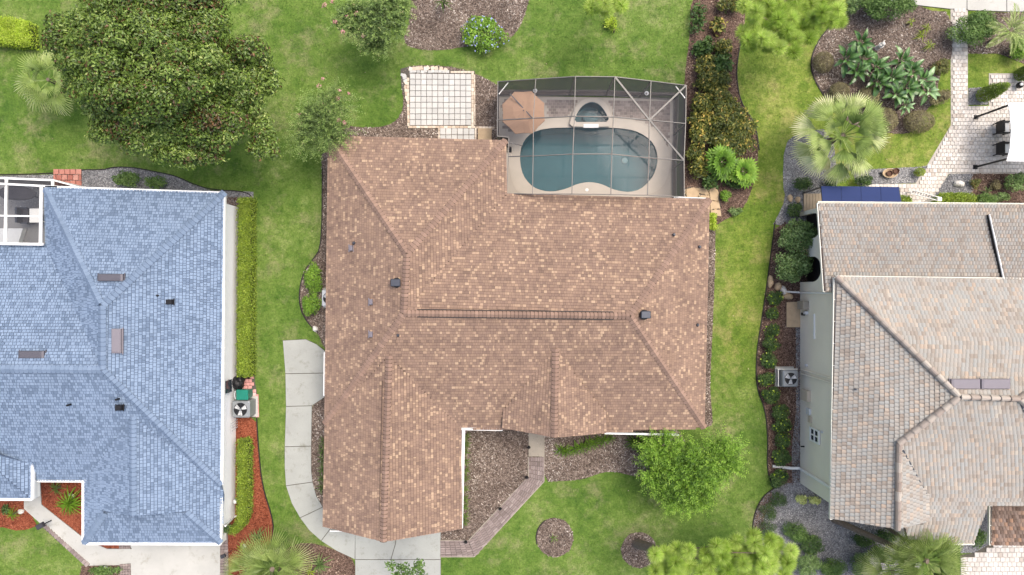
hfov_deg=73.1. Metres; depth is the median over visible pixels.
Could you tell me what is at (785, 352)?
mulch bed
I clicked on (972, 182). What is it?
shrub
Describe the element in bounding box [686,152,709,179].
shrub
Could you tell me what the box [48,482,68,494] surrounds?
tuft plant
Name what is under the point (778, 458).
shrub
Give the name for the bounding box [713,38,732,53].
shrub
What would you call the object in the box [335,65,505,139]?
mulch bed
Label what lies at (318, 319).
mulch bed
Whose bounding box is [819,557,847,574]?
shrub
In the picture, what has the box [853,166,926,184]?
grey gravel
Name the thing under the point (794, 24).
tree
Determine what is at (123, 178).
shrub
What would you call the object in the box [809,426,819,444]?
window
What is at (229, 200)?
mulch bed
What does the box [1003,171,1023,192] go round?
shrub
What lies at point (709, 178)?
shrub
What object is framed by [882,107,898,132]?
shrub
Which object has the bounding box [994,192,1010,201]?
shrub
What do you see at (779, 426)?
shrub
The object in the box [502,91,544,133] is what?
parasol
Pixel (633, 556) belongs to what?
mulch ring
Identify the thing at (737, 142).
shrub
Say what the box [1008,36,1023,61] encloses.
shrub
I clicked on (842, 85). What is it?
shrub
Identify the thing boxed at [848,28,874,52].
broad leaf plant
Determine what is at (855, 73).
broad leaf plant
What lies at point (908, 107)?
broad leaf plant
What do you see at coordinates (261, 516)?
red mulch bed
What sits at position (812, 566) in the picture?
shrub
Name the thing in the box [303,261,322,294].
shrub
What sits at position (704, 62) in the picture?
shrub
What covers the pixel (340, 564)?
mulch bed
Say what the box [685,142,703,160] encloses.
shrub
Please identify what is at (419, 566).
young tree
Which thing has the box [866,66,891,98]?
broad leaf plant
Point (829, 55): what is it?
shrub
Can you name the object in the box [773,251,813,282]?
shrub
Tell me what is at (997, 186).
shrub
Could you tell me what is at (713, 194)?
flagstone path
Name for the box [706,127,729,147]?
shrub
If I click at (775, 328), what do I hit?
shrub
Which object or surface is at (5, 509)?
shrub
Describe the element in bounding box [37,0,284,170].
magnolia tree
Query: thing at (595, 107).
spa pool
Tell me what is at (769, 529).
shrub
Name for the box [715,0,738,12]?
shrub
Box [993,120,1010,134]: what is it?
chair
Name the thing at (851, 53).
broad leaf plant
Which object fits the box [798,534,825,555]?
shrub
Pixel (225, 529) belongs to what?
shrub
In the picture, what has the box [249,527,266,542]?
tuft plant
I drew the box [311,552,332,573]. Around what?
tuft plant
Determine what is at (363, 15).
crepe myrtle
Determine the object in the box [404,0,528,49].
mulch bed
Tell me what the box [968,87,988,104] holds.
grey gravel
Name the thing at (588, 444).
strap leaf plant
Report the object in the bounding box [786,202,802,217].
shrub
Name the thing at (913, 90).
broad leaf plant
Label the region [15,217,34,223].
chair
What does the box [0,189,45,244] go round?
neighbour patio
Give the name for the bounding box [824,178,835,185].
shrub
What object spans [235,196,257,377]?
hedge
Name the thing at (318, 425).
mulch bed
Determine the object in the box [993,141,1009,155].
chair
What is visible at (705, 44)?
shrub
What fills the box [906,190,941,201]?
ladder
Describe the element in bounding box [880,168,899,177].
planter bowl
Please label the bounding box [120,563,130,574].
driveway border
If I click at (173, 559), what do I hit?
neighbour driveway
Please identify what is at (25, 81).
fan palm
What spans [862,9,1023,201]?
paver terrace
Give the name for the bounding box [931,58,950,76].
shrub
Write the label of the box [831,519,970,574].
fan palm
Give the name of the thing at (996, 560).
paver driveway
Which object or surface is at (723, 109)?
shrub
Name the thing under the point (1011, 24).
feather palm
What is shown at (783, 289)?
rock
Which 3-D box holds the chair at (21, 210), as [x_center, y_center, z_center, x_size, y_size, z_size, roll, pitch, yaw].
[-25.006,-3.901,35.517,0.405,0.945,0.418,0,90,0]
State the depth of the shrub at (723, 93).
35.30 m
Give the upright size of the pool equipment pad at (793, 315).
0.152 m
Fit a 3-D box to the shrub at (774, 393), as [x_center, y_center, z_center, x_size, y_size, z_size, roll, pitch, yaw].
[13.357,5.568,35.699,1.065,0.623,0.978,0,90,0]
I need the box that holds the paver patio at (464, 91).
[400,65,474,128]
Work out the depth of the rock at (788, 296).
35.80 m
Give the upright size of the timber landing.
0.150 m
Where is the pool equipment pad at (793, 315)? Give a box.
[786,301,799,327]
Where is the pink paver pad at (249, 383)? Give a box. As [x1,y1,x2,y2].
[243,374,258,417]
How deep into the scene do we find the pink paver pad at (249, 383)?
35.94 m
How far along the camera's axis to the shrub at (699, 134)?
35.18 m
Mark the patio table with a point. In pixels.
(34, 211)
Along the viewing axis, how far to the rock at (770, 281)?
35.81 m
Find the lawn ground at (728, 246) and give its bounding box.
[0,0,1023,574]
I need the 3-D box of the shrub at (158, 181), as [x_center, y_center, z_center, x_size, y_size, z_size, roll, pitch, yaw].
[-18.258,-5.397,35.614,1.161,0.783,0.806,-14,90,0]
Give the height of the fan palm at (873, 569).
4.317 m
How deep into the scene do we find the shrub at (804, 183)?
35.30 m
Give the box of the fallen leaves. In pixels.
[18,1,928,562]
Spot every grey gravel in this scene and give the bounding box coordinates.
[0,166,253,209]
[752,483,921,574]
[773,129,835,224]
[792,327,799,483]
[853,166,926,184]
[935,173,973,195]
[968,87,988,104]
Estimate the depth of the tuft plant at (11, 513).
35.63 m
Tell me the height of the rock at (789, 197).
0.240 m
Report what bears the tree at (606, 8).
on the lawn ground at (728, 246)
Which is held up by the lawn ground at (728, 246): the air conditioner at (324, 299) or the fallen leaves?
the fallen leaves
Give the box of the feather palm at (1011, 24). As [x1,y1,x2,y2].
[983,3,1023,54]
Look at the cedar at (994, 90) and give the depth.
34.88 m
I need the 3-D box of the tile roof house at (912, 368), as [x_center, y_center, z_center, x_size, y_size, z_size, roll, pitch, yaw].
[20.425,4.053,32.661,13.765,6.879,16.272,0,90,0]
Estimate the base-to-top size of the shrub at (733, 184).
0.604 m
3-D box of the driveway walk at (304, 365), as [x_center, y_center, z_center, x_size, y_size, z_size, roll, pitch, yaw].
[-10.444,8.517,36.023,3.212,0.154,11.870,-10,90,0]
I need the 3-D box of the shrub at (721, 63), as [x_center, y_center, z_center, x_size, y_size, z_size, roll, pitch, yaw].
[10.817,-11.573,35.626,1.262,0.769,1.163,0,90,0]
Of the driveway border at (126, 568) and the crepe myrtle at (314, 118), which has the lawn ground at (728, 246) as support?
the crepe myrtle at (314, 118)
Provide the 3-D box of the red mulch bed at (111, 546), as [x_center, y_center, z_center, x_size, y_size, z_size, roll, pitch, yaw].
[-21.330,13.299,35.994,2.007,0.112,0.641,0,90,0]
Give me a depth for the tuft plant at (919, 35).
35.65 m
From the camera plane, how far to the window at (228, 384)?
34.64 m
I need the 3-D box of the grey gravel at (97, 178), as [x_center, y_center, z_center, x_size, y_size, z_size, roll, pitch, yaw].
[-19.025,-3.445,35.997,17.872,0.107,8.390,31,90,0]
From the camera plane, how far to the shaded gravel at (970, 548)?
35.98 m
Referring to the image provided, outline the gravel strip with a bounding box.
[705,229,715,426]
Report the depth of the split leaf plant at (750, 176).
34.94 m
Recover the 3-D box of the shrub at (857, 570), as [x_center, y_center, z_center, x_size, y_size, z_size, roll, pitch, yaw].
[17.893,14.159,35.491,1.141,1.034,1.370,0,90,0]
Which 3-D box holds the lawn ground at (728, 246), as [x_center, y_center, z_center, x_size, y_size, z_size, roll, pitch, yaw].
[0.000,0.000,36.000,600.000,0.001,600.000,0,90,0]
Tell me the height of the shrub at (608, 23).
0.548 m
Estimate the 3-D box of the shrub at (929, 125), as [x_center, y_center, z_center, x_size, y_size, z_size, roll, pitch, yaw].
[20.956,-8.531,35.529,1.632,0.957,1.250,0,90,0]
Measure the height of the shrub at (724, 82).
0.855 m
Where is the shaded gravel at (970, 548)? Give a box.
[960,507,987,552]
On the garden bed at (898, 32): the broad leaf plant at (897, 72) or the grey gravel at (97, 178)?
the broad leaf plant at (897, 72)
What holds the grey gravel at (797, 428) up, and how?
on the lawn ground at (728, 246)
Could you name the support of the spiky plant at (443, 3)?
on the mulch bed at (430, 27)
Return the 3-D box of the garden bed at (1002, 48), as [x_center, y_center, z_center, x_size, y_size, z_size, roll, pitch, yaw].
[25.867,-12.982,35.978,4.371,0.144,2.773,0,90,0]
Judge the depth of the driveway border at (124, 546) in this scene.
35.91 m
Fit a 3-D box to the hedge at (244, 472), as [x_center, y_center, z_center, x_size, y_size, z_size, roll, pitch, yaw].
[-13.791,10.214,35.578,1.140,0.963,5.060,5,90,0]
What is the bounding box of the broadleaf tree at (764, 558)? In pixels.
[632,527,800,574]
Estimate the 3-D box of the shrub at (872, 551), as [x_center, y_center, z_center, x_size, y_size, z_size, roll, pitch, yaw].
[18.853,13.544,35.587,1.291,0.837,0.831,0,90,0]
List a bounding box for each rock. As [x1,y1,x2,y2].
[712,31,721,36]
[768,275,773,287]
[774,282,781,290]
[780,285,786,294]
[783,293,792,299]
[787,194,792,201]
[953,180,964,187]
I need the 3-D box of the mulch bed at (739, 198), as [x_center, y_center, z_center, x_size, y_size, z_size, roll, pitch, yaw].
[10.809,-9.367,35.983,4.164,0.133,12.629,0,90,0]
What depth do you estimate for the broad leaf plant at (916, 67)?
34.97 m
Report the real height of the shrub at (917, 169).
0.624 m
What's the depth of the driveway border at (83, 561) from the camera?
35.91 m
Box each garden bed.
[810,2,952,133]
[968,11,1023,63]
[971,173,1023,202]
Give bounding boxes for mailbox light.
[35,520,51,529]
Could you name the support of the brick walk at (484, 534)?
on the lawn ground at (728, 246)
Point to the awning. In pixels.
(860, 194)
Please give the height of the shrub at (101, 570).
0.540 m
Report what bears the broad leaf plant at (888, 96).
on the garden bed at (898, 32)
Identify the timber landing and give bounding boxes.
[803,194,821,210]
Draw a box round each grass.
[624,432,640,448]
[632,437,648,456]
[637,431,650,445]
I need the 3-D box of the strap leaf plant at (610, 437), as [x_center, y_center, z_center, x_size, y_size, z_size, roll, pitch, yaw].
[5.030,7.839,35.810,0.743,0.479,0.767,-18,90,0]
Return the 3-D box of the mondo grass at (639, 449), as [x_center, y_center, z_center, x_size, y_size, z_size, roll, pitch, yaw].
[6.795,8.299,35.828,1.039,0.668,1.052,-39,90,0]
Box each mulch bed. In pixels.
[0,501,35,530]
[41,482,81,535]
[79,565,119,574]
[101,545,118,548]
[226,196,252,378]
[228,417,273,574]
[278,543,354,574]
[299,152,327,346]
[309,397,324,505]
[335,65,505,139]
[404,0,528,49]
[441,430,549,543]
[542,430,685,481]
[684,0,759,223]
[756,221,806,486]
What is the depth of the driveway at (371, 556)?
35.95 m
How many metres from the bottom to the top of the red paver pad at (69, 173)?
0.145 m
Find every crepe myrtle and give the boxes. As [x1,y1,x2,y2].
[280,76,365,161]
[322,0,416,61]
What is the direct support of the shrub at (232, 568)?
on the red mulch bed at (261, 516)
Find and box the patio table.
[29,208,43,222]
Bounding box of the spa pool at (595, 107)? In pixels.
[569,98,611,127]
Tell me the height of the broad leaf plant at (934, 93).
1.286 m
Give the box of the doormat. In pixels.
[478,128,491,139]
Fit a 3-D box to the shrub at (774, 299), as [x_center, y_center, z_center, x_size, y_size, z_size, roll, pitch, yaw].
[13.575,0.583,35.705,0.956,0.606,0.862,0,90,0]
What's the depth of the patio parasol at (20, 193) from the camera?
34.29 m
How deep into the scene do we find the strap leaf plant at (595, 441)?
35.71 m
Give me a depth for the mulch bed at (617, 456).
35.98 m
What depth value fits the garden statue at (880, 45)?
35.56 m
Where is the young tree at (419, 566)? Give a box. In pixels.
[384,558,427,574]
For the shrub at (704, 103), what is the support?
on the mulch bed at (739, 198)
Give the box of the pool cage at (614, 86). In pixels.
[497,76,686,197]
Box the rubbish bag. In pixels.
[232,376,245,389]
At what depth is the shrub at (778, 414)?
35.52 m
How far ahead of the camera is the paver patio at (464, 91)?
35.94 m
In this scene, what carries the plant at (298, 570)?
on the mulch bed at (340, 564)
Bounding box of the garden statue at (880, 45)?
[874,40,885,50]
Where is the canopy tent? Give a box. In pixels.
[973,102,1023,168]
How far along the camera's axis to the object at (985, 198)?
35.36 m
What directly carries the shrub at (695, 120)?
on the mulch bed at (739, 198)
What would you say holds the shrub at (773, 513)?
on the grey gravel at (837, 540)
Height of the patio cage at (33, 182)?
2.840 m
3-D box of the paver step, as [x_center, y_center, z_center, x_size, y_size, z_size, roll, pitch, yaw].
[-2.372,-7.983,36.007,2.936,0.146,0.800,0,90,0]
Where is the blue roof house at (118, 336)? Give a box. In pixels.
[0,186,237,544]
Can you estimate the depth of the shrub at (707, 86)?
35.36 m
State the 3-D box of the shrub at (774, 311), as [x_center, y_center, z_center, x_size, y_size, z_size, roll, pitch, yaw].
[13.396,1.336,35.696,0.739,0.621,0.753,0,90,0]
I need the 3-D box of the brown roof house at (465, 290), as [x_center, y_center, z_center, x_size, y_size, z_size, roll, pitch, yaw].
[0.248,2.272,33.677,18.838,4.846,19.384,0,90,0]
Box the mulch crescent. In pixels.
[754,492,773,534]
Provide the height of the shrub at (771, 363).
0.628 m
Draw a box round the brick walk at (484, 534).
[440,433,544,556]
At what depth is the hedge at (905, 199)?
35.55 m
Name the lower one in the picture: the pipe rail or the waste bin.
the waste bin
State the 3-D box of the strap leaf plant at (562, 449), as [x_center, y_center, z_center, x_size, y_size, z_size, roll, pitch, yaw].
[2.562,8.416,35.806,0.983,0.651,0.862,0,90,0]
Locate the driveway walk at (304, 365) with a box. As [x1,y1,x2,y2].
[283,339,354,558]
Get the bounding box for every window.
[225,379,231,393]
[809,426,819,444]
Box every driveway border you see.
[43,524,89,566]
[119,545,130,548]
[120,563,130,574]
[220,526,228,574]
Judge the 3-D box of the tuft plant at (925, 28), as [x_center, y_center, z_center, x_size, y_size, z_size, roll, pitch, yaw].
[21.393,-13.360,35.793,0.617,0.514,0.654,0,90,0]
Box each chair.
[15,207,29,214]
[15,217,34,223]
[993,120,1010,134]
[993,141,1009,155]
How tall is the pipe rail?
0.594 m
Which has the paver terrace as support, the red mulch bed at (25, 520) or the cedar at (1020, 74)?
the cedar at (1020, 74)
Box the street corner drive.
[911,0,1023,11]
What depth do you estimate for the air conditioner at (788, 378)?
35.13 m
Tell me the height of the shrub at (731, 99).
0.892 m
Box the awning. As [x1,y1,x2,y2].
[802,186,901,201]
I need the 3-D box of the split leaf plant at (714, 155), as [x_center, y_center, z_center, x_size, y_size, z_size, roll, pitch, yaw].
[10.708,-6.314,35.272,1.824,1.556,2.018,0,90,0]
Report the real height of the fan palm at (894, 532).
4.123 m
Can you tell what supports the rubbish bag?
on the pink paver pad at (249, 383)
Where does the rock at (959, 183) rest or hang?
on the grey gravel at (947, 184)
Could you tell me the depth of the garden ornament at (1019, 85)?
35.53 m
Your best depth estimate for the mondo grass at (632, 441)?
35.72 m
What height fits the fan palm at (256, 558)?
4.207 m
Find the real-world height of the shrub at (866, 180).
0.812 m
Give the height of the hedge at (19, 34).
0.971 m
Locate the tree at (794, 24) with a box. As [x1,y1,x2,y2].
[734,0,848,61]
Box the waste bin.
[234,389,252,399]
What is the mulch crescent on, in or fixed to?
on the grey gravel at (837, 540)
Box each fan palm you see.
[10,50,79,115]
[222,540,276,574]
[232,526,318,574]
[789,90,890,185]
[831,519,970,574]
[854,539,916,574]
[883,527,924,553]
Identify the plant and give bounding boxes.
[7,508,20,519]
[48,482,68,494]
[54,487,81,515]
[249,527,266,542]
[290,555,308,574]
[307,565,316,574]
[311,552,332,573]
[434,0,451,9]
[554,444,567,456]
[563,445,573,457]
[569,440,580,455]
[576,440,587,453]
[581,436,594,451]
[588,436,600,450]
[595,433,608,447]
[603,434,615,444]
[705,143,740,182]
[729,157,759,189]
[834,42,861,77]
[846,61,869,84]
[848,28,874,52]
[849,42,879,76]
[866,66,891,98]
[868,50,890,81]
[882,78,909,107]
[883,64,908,94]
[889,45,914,76]
[896,76,921,104]
[896,98,914,114]
[902,57,924,82]
[909,66,938,96]
[914,30,924,40]
[918,78,940,104]
[922,24,929,32]
[923,40,935,49]
[979,185,991,193]
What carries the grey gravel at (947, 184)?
on the lawn ground at (728, 246)
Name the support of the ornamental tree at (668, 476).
on the lawn ground at (728, 246)
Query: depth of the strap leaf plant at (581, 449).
35.68 m
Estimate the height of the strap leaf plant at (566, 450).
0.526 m
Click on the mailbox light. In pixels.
(40, 525)
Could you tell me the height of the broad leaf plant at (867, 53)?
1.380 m
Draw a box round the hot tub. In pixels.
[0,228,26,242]
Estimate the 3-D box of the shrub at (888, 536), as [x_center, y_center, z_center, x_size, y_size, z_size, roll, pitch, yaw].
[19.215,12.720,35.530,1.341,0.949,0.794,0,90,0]
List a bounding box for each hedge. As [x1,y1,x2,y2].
[0,14,39,50]
[227,436,254,535]
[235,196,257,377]
[708,212,717,230]
[900,194,912,201]
[931,192,977,202]
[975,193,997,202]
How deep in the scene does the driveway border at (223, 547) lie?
35.94 m
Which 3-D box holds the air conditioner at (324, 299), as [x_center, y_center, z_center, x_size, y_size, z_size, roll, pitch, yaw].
[-9.322,0.538,35.560,0.950,0.840,1.050,0,90,0]
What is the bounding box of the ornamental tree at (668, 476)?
[631,422,750,520]
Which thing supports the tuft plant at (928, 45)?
on the garden bed at (898, 32)
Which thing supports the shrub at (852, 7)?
on the garden bed at (898, 32)
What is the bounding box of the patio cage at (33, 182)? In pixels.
[0,177,83,245]
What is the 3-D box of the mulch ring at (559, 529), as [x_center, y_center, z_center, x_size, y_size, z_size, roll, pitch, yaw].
[2.237,13.014,35.984,1.992,0.133,2.112,0,90,0]
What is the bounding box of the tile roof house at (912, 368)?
[772,201,1023,545]
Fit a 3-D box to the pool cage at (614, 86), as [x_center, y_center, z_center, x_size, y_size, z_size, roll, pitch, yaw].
[3.864,-7.198,34.345,9.209,3.210,5.673,0,90,0]
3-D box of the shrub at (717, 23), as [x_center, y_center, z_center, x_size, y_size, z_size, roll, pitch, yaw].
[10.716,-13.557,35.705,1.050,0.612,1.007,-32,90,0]
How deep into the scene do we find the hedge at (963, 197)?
35.34 m
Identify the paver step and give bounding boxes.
[438,126,494,138]
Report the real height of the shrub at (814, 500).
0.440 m
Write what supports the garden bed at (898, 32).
on the lawn ground at (728, 246)
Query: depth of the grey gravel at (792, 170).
35.99 m
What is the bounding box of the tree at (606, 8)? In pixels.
[582,0,629,20]
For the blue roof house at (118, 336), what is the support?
on the lawn ground at (728, 246)
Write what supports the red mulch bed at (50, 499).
on the lawn ground at (728, 246)
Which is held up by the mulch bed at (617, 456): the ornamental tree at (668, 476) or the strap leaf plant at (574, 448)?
the strap leaf plant at (574, 448)
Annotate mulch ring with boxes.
[536,518,573,557]
[621,532,654,568]
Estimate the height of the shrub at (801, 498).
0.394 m
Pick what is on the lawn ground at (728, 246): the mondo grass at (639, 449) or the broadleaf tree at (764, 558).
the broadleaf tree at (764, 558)
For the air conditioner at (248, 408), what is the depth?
35.08 m
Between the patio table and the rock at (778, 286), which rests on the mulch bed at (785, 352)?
the rock at (778, 286)
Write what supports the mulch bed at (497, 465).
on the lawn ground at (728, 246)
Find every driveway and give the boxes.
[24,482,219,574]
[355,532,440,574]
[960,545,1023,574]
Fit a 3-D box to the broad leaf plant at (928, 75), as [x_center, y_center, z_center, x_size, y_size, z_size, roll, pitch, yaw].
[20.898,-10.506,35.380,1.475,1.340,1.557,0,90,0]
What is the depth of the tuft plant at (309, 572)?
35.64 m
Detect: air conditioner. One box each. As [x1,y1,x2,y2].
[232,396,257,417]
[322,288,326,307]
[774,366,797,386]
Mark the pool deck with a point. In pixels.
(564, 106)
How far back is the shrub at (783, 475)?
35.55 m
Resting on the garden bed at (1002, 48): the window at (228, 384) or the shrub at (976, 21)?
the shrub at (976, 21)
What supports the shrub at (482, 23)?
on the mulch bed at (430, 27)
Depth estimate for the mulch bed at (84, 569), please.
35.98 m
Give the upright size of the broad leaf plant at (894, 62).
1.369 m
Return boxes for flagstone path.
[685,187,720,215]
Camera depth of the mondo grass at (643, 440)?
35.70 m
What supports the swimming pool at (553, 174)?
in the pool deck
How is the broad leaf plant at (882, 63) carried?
on the garden bed at (898, 32)
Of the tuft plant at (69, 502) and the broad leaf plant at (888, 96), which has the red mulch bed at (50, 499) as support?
the tuft plant at (69, 502)
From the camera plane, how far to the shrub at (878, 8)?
34.68 m
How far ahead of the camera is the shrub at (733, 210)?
35.75 m
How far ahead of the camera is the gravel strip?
35.98 m
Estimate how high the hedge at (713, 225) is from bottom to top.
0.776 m
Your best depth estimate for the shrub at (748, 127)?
35.20 m
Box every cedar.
[975,82,1010,102]
[1013,66,1023,80]
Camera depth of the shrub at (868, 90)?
35.33 m
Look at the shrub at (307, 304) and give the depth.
35.39 m
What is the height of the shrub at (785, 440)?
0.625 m
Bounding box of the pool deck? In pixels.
[499,96,673,197]
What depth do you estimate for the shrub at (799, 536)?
35.49 m
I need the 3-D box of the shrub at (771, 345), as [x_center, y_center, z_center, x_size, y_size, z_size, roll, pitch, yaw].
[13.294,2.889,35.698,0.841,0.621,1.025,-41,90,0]
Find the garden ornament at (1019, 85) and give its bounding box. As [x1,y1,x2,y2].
[1016,82,1023,88]
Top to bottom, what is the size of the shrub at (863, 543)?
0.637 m
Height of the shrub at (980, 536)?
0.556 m
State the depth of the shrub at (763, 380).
35.56 m
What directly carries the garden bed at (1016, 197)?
on the lawn ground at (728, 246)
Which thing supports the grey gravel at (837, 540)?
on the lawn ground at (728, 246)
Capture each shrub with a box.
[0,504,9,514]
[87,565,122,574]
[111,170,141,187]
[144,175,167,188]
[223,524,231,532]
[302,293,321,315]
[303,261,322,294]
[460,15,510,53]
[602,15,617,27]
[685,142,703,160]
[686,110,702,126]
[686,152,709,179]
[688,0,707,34]
[688,120,711,151]
[689,91,713,117]
[691,35,715,57]
[691,68,718,92]
[693,52,716,76]
[699,99,749,136]
[701,173,719,189]
[703,86,732,104]
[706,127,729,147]
[708,16,727,37]
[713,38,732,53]
[713,52,733,71]
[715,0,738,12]
[715,69,732,91]
[720,189,731,200]
[721,129,758,157]
[722,174,751,188]
[725,94,737,107]
[727,207,742,215]
[731,116,758,138]
[757,502,776,520]
[758,372,775,386]
[758,519,776,535]
[760,351,777,369]
[760,386,781,404]
[761,335,780,352]
[763,323,780,336]
[766,291,784,305]
[766,306,778,320]
[768,491,787,507]
[770,468,788,489]
[771,404,790,420]
[771,418,792,433]
[772,449,791,466]
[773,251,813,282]
[774,432,790,450]
[777,218,817,254]
[781,521,808,543]
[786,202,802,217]
[792,176,813,190]
[795,495,807,504]
[796,552,822,574]
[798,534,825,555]
[808,496,820,505]
[812,51,833,73]
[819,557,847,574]
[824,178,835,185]
[828,82,850,101]
[844,0,863,14]
[849,552,871,574]
[851,534,876,548]
[853,174,873,186]
[856,86,880,107]
[860,0,917,20]
[867,544,889,559]
[874,529,898,542]
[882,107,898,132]
[903,110,935,133]
[914,167,925,176]
[928,89,950,105]
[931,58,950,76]
[945,9,1000,48]
[969,178,981,189]
[972,528,987,548]
[989,179,1001,189]
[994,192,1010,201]
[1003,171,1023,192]
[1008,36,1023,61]
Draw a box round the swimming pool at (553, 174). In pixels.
[509,118,669,194]
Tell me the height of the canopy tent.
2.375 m
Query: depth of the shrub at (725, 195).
35.63 m
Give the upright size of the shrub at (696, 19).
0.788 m
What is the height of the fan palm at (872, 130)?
5.190 m
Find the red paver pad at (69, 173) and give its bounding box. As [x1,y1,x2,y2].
[53,169,81,185]
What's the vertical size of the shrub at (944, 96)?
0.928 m
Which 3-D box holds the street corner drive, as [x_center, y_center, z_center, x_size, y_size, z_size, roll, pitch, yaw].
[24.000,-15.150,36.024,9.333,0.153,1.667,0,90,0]
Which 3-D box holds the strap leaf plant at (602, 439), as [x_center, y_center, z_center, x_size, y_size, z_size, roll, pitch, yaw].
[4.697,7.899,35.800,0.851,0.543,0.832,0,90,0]
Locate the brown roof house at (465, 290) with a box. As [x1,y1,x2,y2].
[322,135,711,542]
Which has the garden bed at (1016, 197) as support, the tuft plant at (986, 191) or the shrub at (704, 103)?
the tuft plant at (986, 191)
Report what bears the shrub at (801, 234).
on the mulch bed at (785, 352)
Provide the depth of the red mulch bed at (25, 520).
35.99 m
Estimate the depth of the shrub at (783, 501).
35.64 m

